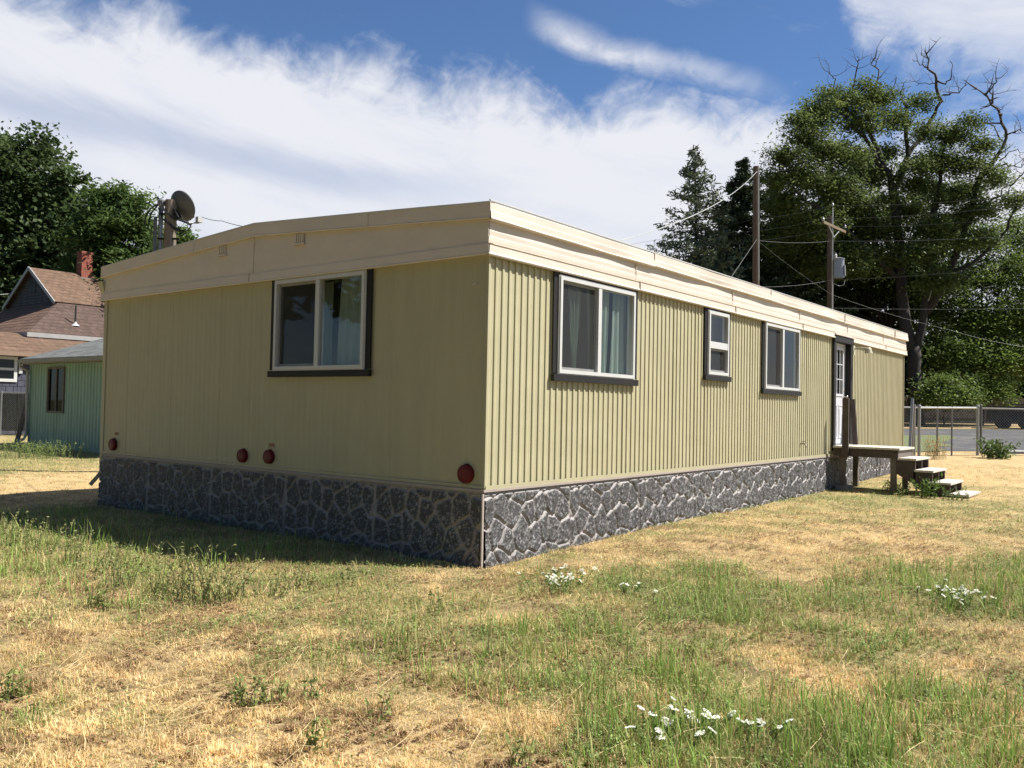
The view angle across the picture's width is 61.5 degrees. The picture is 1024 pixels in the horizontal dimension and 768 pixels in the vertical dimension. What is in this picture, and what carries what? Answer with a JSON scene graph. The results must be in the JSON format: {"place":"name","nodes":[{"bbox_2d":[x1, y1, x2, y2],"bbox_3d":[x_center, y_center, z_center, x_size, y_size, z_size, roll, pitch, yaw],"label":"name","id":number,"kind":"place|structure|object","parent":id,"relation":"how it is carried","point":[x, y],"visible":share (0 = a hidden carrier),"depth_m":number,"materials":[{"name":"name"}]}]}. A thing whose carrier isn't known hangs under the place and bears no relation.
{"place":"outdoors","nodes":[
{"label":"outdoors","id":0,"kind":"place"},
{"bbox_2d":[0,423,1023,767],"bbox_3d":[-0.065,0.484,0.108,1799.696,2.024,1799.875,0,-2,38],"label":"ground","id":1,"kind":"structure","parent":0,"point":[980,463],"depth_m":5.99,"materials":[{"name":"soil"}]},
{"bbox_2d":[0,391,27,435],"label":"chain link fence","id":2,"kind":"object","parent":1,"relation":"on","point":[3,407],"visible":0.34,"depth_m":32.85,"materials":[{"name":"metal"}]},
{"bbox_2d":[0,663,32,702],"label":"broadleaf weed","id":3,"kind":"object","parent":1,"relation":"on","point":[20,694],"visible":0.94,"depth_m":4.17,"materials":[{"name":"green plant"}]},
{"bbox_2d":[0,509,36,545],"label":"tall weed","id":4,"kind":"object","parent":1,"relation":"on","point":[13,525],"visible":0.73,"depth_m":8.55,"materials":[{"name":"green plant"}]},
{"bbox_2d":[0,439,40,458],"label":"bushy weed","id":5,"kind":"object","parent":1,"relation":"on","point":[5,445],"visible":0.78,"depth_m":21.20,"materials":[{"name":"green plant"}]},
{"bbox_2d":[14,401,28,444],"bbox_3d":[-15.105,1.087,26.551,0.380,1.643,0.329,0,-2,38],"label":"leaning board","id":6,"kind":"object","parent":1,"relation":"on","point":[20,428],"visible":0.5,"depth_m":26.51,"materials":[{"name":"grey wood"}]},
{"bbox_2d":[0,440,57,457],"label":"bushy weed","id":7,"kind":"object","parent":1,"relation":"on","point":[51,453],"visible":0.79,"depth_m":21.05,"materials":[{"name":"green plant"}]},
{"bbox_2d":[7,440,64,458],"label":"bushy weed","id":8,"kind":"object","parent":1,"relation":"on","point":[33,451],"visible":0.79,"depth_m":21.04,"materials":[{"name":"green plant"}]},
{"bbox_2d":[0,119,96,311],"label":"maple tree","id":9,"kind":"object","parent":1,"relation":"on","point":[34,196],"visible":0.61,"depth_m":50.05,"materials":[{"name":"green plant"}]},
{"bbox_2d":[23,516,74,555],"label":"tall weed","id":10,"kind":"object","parent":1,"relation":"on","point":[47,543],"visible":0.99,"depth_m":8.13,"materials":[{"name":"green plant"}]},
{"bbox_2d":[0,251,104,433],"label":"house","id":11,"kind":"structure","parent":1,"relation":"on","point":[46,310],"depth_m":41.08,"materials":[{"name":"grey wood"}]},
{"bbox_2d":[0,356,17,381],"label":"window","id":12,"kind":"structure","parent":11,"relation":"in","point":[8,364],"depth_m":34.48,"materials":[{"name":"white paint"}]},
{"bbox_2d":[26,440,87,457],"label":"bushy weed","id":13,"kind":"object","parent":1,"relation":"on","point":[61,448],"visible":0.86,"depth_m":21.42,"materials":[{"name":"green plant"}]},
{"bbox_2d":[16,338,102,452],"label":"shed","id":14,"kind":"structure","parent":1,"relation":"on","point":[63,396],"depth_m":25.01,"materials":[{"name":"green metal"}]},
{"bbox_2d":[46,367,65,412],"bbox_3d":[-13.426,0.176,25.339,1.060,1.360,0.080,0,-2,38],"label":"window","id":15,"kind":"structure","parent":14,"relation":"in","point":[56,376],"depth_m":25.33,"materials":[{"name":"brown wood"}]},
{"bbox_2d":[32,439,98,458],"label":"bushy weed","id":16,"kind":"object","parent":1,"relation":"on","point":[45,450],"visible":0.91,"depth_m":21.26,"materials":[{"name":"green plant"}]},
{"bbox_2d":[62,529,94,565],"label":"tall weed","id":17,"kind":"object","parent":1,"relation":"on","point":[75,551],"visible":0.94,"depth_m":7.58,"materials":[{"name":"green plant"}]},
{"bbox_2d":[84,581,108,608],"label":"broadleaf weed","id":18,"kind":"object","parent":1,"relation":"on","point":[89,594],"visible":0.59,"depth_m":6.04,"materials":[{"name":"green plant"}]},
{"bbox_2d":[27,177,167,287],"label":"ash tree","id":19,"kind":"object","parent":1,"relation":"on","point":[107,227],"visible":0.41,"depth_m":46.11,"materials":[{"name":"green plant"}]},
{"bbox_2d":[87,541,124,577],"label":"tall weed","id":20,"kind":"object","parent":1,"relation":"on","point":[104,563],"visible":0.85,"depth_m":7.20,"materials":[{"name":"green plant"}]},
{"bbox_2d":[94,580,120,611],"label":"broadleaf weed","id":21,"kind":"object","parent":1,"relation":"on","point":[103,604],"visible":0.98,"depth_m":5.96,"materials":[{"name":"green plant"}]},
{"bbox_2d":[98,542,161,588],"bbox_3d":[-3.006,1.433,6.793,0.370,0.350,0.393,1,-2,3],"label":"tall weed","id":22,"kind":"object","parent":1,"relation":"on","point":[118,569],"visible":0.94,"depth_m":6.74,"materials":[{"name":"green plant"}]},
{"bbox_2d":[143,198,191,250],"bbox_3d":[-7.012,-0.935,17.441,0.990,5.685,0.276,1,-2,-2],"label":"service pole","id":23,"kind":"object","parent":1,"relation":"on","point":[170,229],"visible":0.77,"depth_m":17.41,"materials":[{"name":"metal"}]},
{"bbox_2d":[171,190,202,223],"bbox_3d":[-6.689,-3.607,17.576,0.670,0.649,0.424,1,-2,-1],"label":"satellite dish","id":24,"kind":"object","parent":23,"relation":"attached to","point":[185,205],"visible":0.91,"depth_m":17.47,"materials":[{"name":"plastic"}]},
{"bbox_2d":[144,222,200,251],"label":"tree","id":25,"kind":"object","parent":1,"relation":"on","point":[187,235],"visible":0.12,"depth_m":43.77,"materials":[{"name":"green plant"}]},
{"bbox_2d":[128,539,217,597],"bbox_3d":[-2.548,1.415,6.470,0.512,0.408,0.418,1,-2,11],"label":"tall weed","id":26,"kind":"object","parent":1,"relation":"on","point":[168,580],"visible":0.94,"depth_m":6.47,"materials":[{"name":"green plant"}]},
{"bbox_2d":[162,542,235,602],"bbox_3d":[-2.333,1.382,6.331,0.515,0.470,0.314,1,-2,18],"label":"tall weed","id":27,"kind":"object","parent":1,"relation":"on","point":[191,580],"visible":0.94,"depth_m":6.33,"materials":[{"name":"green plant"}]},
{"bbox_2d":[189,552,247,605],"bbox_3d":[-2.167,1.418,6.302,0.456,0.390,0.291,0,-2,38],"label":"tall weed","id":28,"kind":"object","parent":1,"relation":"on","point":[209,583],"visible":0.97,"depth_m":6.26,"materials":[{"name":"green plant"}]},
{"bbox_2d":[223,673,246,702],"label":"broadleaf weed","id":29,"kind":"object","parent":1,"relation":"on","point":[233,692],"visible":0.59,"depth_m":4.26,"materials":[{"name":"green plant"}]},
{"bbox_2d":[212,558,264,601],"bbox_3d":[-2.038,1.442,6.302,0.339,0.339,0.472,0,-2,38],"label":"tall weed","id":30,"kind":"object","parent":1,"relation":"on","point":[237,587],"visible":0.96,"depth_m":6.34,"materials":[{"name":"green plant"}]},
{"bbox_2d":[233,674,269,709],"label":"broadleaf weed","id":31,"kind":"object","parent":1,"relation":"on","point":[240,692],"visible":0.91,"depth_m":4.16,"materials":[{"name":"green plant"}]},
{"bbox_2d":[248,567,296,598],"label":"tall weed","id":32,"kind":"object","parent":1,"relation":"on","point":[275,590],"visible":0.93,"depth_m":6.49,"materials":[{"name":"green plant"}]},
{"bbox_2d":[258,676,288,705],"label":"broadleaf weed","id":33,"kind":"object","parent":1,"relation":"on","point":[281,688],"visible":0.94,"depth_m":4.20,"materials":[{"name":"green plant"}]},
{"bbox_2d":[278,566,315,591],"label":"tall weed","id":34,"kind":"object","parent":1,"relation":"on","point":[305,578],"visible":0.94,"depth_m":6.76,"materials":[{"name":"green plant"}]},
{"bbox_2d":[301,676,326,702],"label":"broadleaf weed","id":35,"kind":"object","parent":1,"relation":"on","point":[311,692],"visible":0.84,"depth_m":4.27,"materials":[{"name":"green plant"}]},
{"bbox_2d":[303,715,331,752],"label":"broadleaf weed","id":36,"kind":"object","parent":1,"relation":"on","point":[315,737],"visible":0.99,"depth_m":3.63,"materials":[{"name":"green plant"}]},
{"bbox_2d":[335,566,356,585],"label":"tall weed","id":37,"kind":"object","parent":1,"relation":"on","point":[349,574],"visible":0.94,"depth_m":6.93,"materials":[{"name":"green plant"}]},
{"bbox_2d":[363,681,394,723],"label":"broadleaf weed","id":38,"kind":"object","parent":1,"relation":"on","point":[381,717],"visible":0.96,"depth_m":4.00,"materials":[{"name":"green plant"}]},
{"bbox_2d":[426,587,443,615],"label":"broadleaf weed","id":39,"kind":"object","parent":1,"relation":"on","point":[438,604],"visible":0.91,"depth_m":5.98,"materials":[{"name":"green plant"}]},
{"bbox_2d":[89,199,907,568],"bbox_3d":[1.688,0.233,15.847,7.488,3.692,15.275,0,-2,38],"label":"mobile home","id":40,"kind":"object","parent":1,"relation":"on","point":[421,381],"visible":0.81,"depth_m":9.73,"materials":[{"name":"beige metal"}]},
{"bbox_2d":[267,269,372,376],"bbox_3d":[-1.991,-0.637,9.407,1.670,1.130,0.382,0,-2,38],"label":"window","id":41,"kind":"structure","parent":40,"relation":"in","point":[355,315],"depth_m":9.25,"materials":[{"name":"white plastic"}]},
{"bbox_2d":[551,271,638,385],"bbox_3d":[0.894,-0.563,9.356,0.158,1.115,1.710,0,-2,38],"label":"window","id":42,"kind":"structure","parent":40,"relation":"in","point":[621,372],"depth_m":9.31,"materials":[{"name":"white plastic"}]},
{"bbox_2d":[703,307,731,381],"bbox_3d":[2.753,-0.529,11.788,0.200,0.975,0.840,0,-2,38],"label":"window","id":43,"kind":"structure","parent":40,"relation":"in","point":[712,345],"depth_m":11.89,"materials":[{"name":"white plastic"}]},
{"bbox_2d":[761,321,801,395],"bbox_3d":[4.274,-0.392,13.660,0.090,1.125,1.660,0,-2,38],"label":"window","id":44,"kind":"structure","parent":40,"relation":"in","point":[779,389],"depth_m":13.62,"materials":[{"name":"white plastic"}]},
{"bbox_2d":[836,343,847,443],"bbox_3d":[6.106,0.176,16.146,0.185,1.880,0.870,0,-2,38],"label":"door","id":45,"kind":"structure","parent":40,"relation":"in","point":[841,347],"depth_m":16.27,"materials":[{"name":"white paint"}]},
{"bbox_2d":[0,492,1023,767],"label":"clover","id":46,"kind":"object","parent":1,"relation":"on","point":[374,722],"visible":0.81,"depth_m":5.47,"materials":[{"name":"green plant"}]},
{"bbox_2d":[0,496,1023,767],"bbox_3d":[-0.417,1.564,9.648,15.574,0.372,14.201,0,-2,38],"label":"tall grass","id":47,"kind":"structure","parent":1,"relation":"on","point":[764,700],"depth_m":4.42,"materials":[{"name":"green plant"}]},
{"bbox_2d":[503,730,539,767],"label":"broadleaf weed","id":48,"kind":"object","parent":1,"relation":"on","point":[522,755],"visible":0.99,"depth_m":3.48,"materials":[{"name":"green plant"}]},
{"bbox_2d":[516,571,580,597],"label":"yarrow plant","id":49,"kind":"object","parent":1,"relation":"on","point":[555,585],"visible":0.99,"depth_m":6.79,"materials":[{"name":"white plant"}]},
{"bbox_2d":[541,564,596,585],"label":"yarrow plant","id":50,"kind":"object","parent":1,"relation":"on","point":[582,571],"visible":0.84,"depth_m":7.11,"materials":[{"name":"white plant"}]},
{"bbox_2d":[620,582,657,596],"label":"yarrow plant","id":51,"kind":"object","parent":1,"relation":"on","point":[627,585],"visible":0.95,"depth_m":6.74,"materials":[{"name":"white plant"}]},
{"bbox_2d":[625,697,718,741],"bbox_3d":[0.691,1.515,3.810,0.312,0.170,0.459,-3,-5,70],"label":"yarrow plant","id":52,"kind":"object","parent":1,"relation":"on","point":[674,709],"visible":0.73,"depth_m":3.85,"materials":[{"name":"white plant"}]},
{"bbox_2d":[679,634,696,661],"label":"broadleaf weed","id":53,"kind":"object","parent":1,"relation":"on","point":[691,647],"visible":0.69,"depth_m":5.00,"materials":[{"name":"green plant"}]},
{"bbox_2d":[645,144,752,278],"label":"spruce tree","id":54,"kind":"object","parent":1,"relation":"on","point":[695,197],"visible":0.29,"depth_m":49.47,"materials":[{"name":"green plant"}]},
{"bbox_2d":[648,711,753,753],"bbox_3d":[0.818,1.522,3.724,0.448,0.154,0.284,1,-2,17],"label":"yarrow plant","id":55,"kind":"object","parent":1,"relation":"on","point":[696,735],"visible":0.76,"depth_m":3.75,"materials":[{"name":"white plant"}]},
{"bbox_2d":[700,708,792,750],"bbox_3d":[1.024,1.514,3.789,0.420,0.165,0.235,0,-2,38],"label":"yarrow plant","id":56,"kind":"object","parent":1,"relation":"on","point":[759,725],"visible":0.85,"depth_m":3.79,"materials":[{"name":"white plant"}]},
{"bbox_2d":[698,157,806,300],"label":"fir tree","id":57,"kind":"object","parent":1,"relation":"on","point":[768,268],"visible":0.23,"depth_m":52.96,"materials":[{"name":"green plant"}]},
{"bbox_2d":[752,166,758,284],"bbox_3d":[10.512,-3.584,36.996,0.338,11.550,0.694,0,-2,32],"label":"utility pole","id":58,"kind":"object","parent":1,"relation":"on","point":[756,226],"visible":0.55,"depth_m":36.88,"materials":[{"name":"brown wood"}]},
{"bbox_2d":[616,173,755,241],"bbox_3d":[5.989,-5.596,24.801,0.020,7.850,25.391,1,-2,20],"label":"power line","id":59,"kind":"object","parent":58,"relation":"attached to","point":[680,220],"visible":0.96,"depth_m":17.93,"materials":[{"name":"rubber"}]},
{"bbox_2d":[762,244,1022,346],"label":"power line","id":60,"kind":"object","parent":58,"relation":"attached to","point":[875,309],"visible":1,"depth_m":41.76,"materials":[{"name":"rubber"}]},
{"bbox_2d":[766,235,1023,242],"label":"power line","id":61,"kind":"object","parent":58,"relation":"attached to","point":[908,240],"visible":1,"depth_m":41.10,"materials":[{"name":"rubber"}]},
{"bbox_2d":[779,266,1017,286],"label":"power line","id":62,"kind":"object","parent":58,"relation":"attached to","point":[902,276],"visible":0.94,"depth_m":40.69,"materials":[{"name":"rubber"}]},
{"bbox_2d":[740,184,858,313],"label":"fir tree","id":63,"kind":"object","parent":1,"relation":"on","point":[808,294],"visible":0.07,"depth_m":56.26,"materials":[{"name":"green plant"}]},
{"bbox_2d":[822,202,846,308],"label":"utility pole","id":64,"kind":"object","parent":1,"relation":"on","point":[839,269],"visible":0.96,"depth_m":43.84,"materials":[{"name":"brown wood"}]},
{"bbox_2d":[635,206,828,243],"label":"power line","id":65,"kind":"object","parent":64,"relation":"attached to","point":[743,221],"visible":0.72,"depth_m":48.46,"materials":[{"name":"rubber"}]},
{"bbox_2d":[824,205,1018,218],"bbox_3d":[18.244,-7.762,38.800,0.011,0.978,9.478,2,-2,-37],"label":"power line","id":66,"kind":"object","parent":64,"relation":"attached to","point":[912,215],"visible":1,"depth_m":38.93,"materials":[{"name":"rubber"}]},
{"bbox_2d":[834,195,1017,205],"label":"power line","id":67,"kind":"object","parent":64,"relation":"attached to","point":[900,204],"visible":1,"depth_m":42.05,"materials":[{"name":"rubber"}]},
{"bbox_2d":[906,217,1017,225],"bbox_3d":[19.477,-7.614,40.300,0.011,1.320,9.650,2,-2,-27],"label":"power line","id":68,"kind":"object","parent":64,"relation":"attached to","point":[961,222],"visible":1,"depth_m":38.72,"materials":[{"name":"rubber"}]},
{"bbox_2d":[835,485,853,489],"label":"concrete block","id":69,"kind":"structure","parent":1,"relation":"on","point":[845,487],"depth_m":15.50,"materials":[{"name":"grey concrete"}]},
{"bbox_2d":[678,246,1014,397],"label":"hedge row","id":70,"kind":"object","parent":1,"relation":"on","point":[905,390],"depth_m":63.98,"materials":[{"name":"green plant"}]},
{"bbox_2d":[768,140,967,327],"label":"locust tree","id":71,"kind":"object","parent":1,"relation":"on","point":[889,323],"visible":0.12,"depth_m":57.61,"materials":[{"name":"green plant"}]},
{"bbox_2d":[759,230,984,384],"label":"locust tree","id":72,"kind":"object","parent":1,"relation":"on","point":[846,290],"visible":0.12,"depth_m":59.25,"materials":[{"name":"green plant"}]},
{"bbox_2d":[739,37,1023,425],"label":"locust tree","id":73,"kind":"object","parent":1,"relation":"on","point":[862,229],"visible":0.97,"depth_m":50.09,"materials":[{"name":"green plant"}]},
{"bbox_2d":[882,479,912,491],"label":"weed","id":74,"kind":"object","parent":1,"relation":"on","point":[888,484],"visible":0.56,"depth_m":15.21,"materials":[{"name":"green plant"}]},
{"bbox_2d":[888,483,918,495],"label":"weed","id":75,"kind":"object","parent":1,"relation":"on","point":[903,490],"visible":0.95,"depth_m":14.64,"materials":[{"name":"green plant"}]},
{"bbox_2d":[833,398,980,498],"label":"entrance steps","id":76,"kind":"structure","parent":1,"relation":"on","point":[906,466],"depth_m":15.17,"materials":[{"name":"brown wood"}]},
{"bbox_2d":[908,398,913,446],"bbox_3d":[8.265,1.127,17.841,0.052,1.684,0.617,0,-2,32],"label":"wooden stake","id":77,"kind":"object","parent":1,"relation":"on","point":[911,423],"visible":0.64,"depth_m":17.92,"materials":[{"name":"wood"}]},
{"bbox_2d":[912,406,915,455],"bbox_3d":[8.354,1.209,17.941,0.036,1.530,0.821,0,-2,30],"label":"wooden stake","id":78,"kind":"object","parent":1,"relation":"on","point":[913,428],"visible":0.5,"depth_m":18.05,"materials":[{"name":"brown wood"}]},
{"bbox_2d":[909,472,944,498],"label":"bushy weed","id":79,"kind":"object","parent":1,"relation":"on","point":[924,489],"visible":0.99,"depth_m":14.27,"materials":[{"name":"green plant"}]},
{"bbox_2d":[904,435,955,451],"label":"grass verge","id":80,"kind":"object","parent":1,"relation":"on","point":[947,437],"depth_m":32.85,"materials":[{"name":"green plant"}]},
{"bbox_2d":[920,434,948,459],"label":"dry weed","id":81,"kind":"object","parent":1,"relation":"on","point":[928,446],"visible":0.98,"depth_m":23.03,"materials":[{"name":"beige plant"}]},
{"bbox_2d":[904,404,979,455],"bbox_3d":[11.115,1.391,23.939,4.737,1.716,0.104,2,-2,-17],"label":"chain link fence","id":82,"kind":"object","parent":1,"relation":"on","point":[919,407],"visible":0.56,"depth_m":24.21,"materials":[{"name":"metal"}]},
{"bbox_2d":[979,404,1023,453],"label":"gate","id":83,"kind":"structure","parent":82,"relation":"attached to","point":[998,409],"depth_m":24.70,"materials":[{"name":"metal"}]},
{"bbox_2d":[914,579,977,606],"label":"yarrow plant","id":84,"kind":"object","parent":1,"relation":"on","point":[962,588],"visible":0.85,"depth_m":6.48,"materials":[{"name":"white plant"}]},
{"bbox_2d":[904,366,998,426],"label":"shrub","id":85,"kind":"object","parent":1,"relation":"on","point":[951,394],"visible":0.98,"depth_m":49.55,"materials":[{"name":"green plant"}]},
{"bbox_2d":[886,209,1023,424],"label":"locust tree","id":86,"kind":"object","parent":1,"relation":"on","point":[989,358],"visible":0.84,"depth_m":53.36,"materials":[{"name":"green plant"}]},
{"bbox_2d":[941,487,969,500],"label":"weed","id":87,"kind":"object","parent":1,"relation":"on","point":[952,498],"visible":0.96,"depth_m":14.07,"materials":[{"name":"green plant"}]},
{"bbox_2d":[925,585,996,610],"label":"yarrow plant","id":88,"kind":"object","parent":1,"relation":"on","point":[963,602],"visible":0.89,"depth_m":6.31,"materials":[{"name":"white plant"}]},
{"bbox_2d":[904,396,1023,423],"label":"board fence","id":89,"kind":"object","parent":1,"relation":"on","point":[959,414],"visible":0.09,"depth_m":60.76,"materials":[{"name":"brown wood"}]},
{"bbox_2d":[904,429,1023,450],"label":"parking lot","id":90,"kind":"structure","parent":1,"relation":"on","point":[961,442],"depth_m":37.19,"materials":[{"name":"grey asphalt"}]},
{"bbox_2d":[904,423,1023,428],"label":"dry verge","id":91,"kind":"structure","parent":1,"relation":"on","point":[962,426],"depth_m":50.75,"materials":[{"name":"plant"}]},
{"bbox_2d":[986,406,1023,428],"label":"trailer","id":92,"kind":"object","parent":91,"relation":"on","point":[993,416],"visible":0.78,"depth_m":47.67,"materials":[{"name":"metal"}]},
{"bbox_2d":[907,296,1023,397],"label":"locust tree","id":93,"kind":"object","parent":1,"relation":"on","point":[1021,389],"visible":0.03,"depth_m":65.11,"materials":[{"name":"green plant"}]},
{"bbox_2d":[973,437,1022,458],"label":"bushy weed","id":94,"kind":"object","parent":1,"relation":"on","point":[1000,451],"visible":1,"depth_m":23.35,"materials":[{"name":"green plant"}]},
{"bbox_2d":[0,455,1023,767],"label":"green grass","id":95,"kind":"structure","parent":0,"point":[684,689],"depth_m":5.48,"materials":[{"name":"green plant"}]},
{"bbox_2d":[0,0,1023,335],"label":"sky","id":96,"kind":"structure","parent":0,"point":[584,114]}
]}

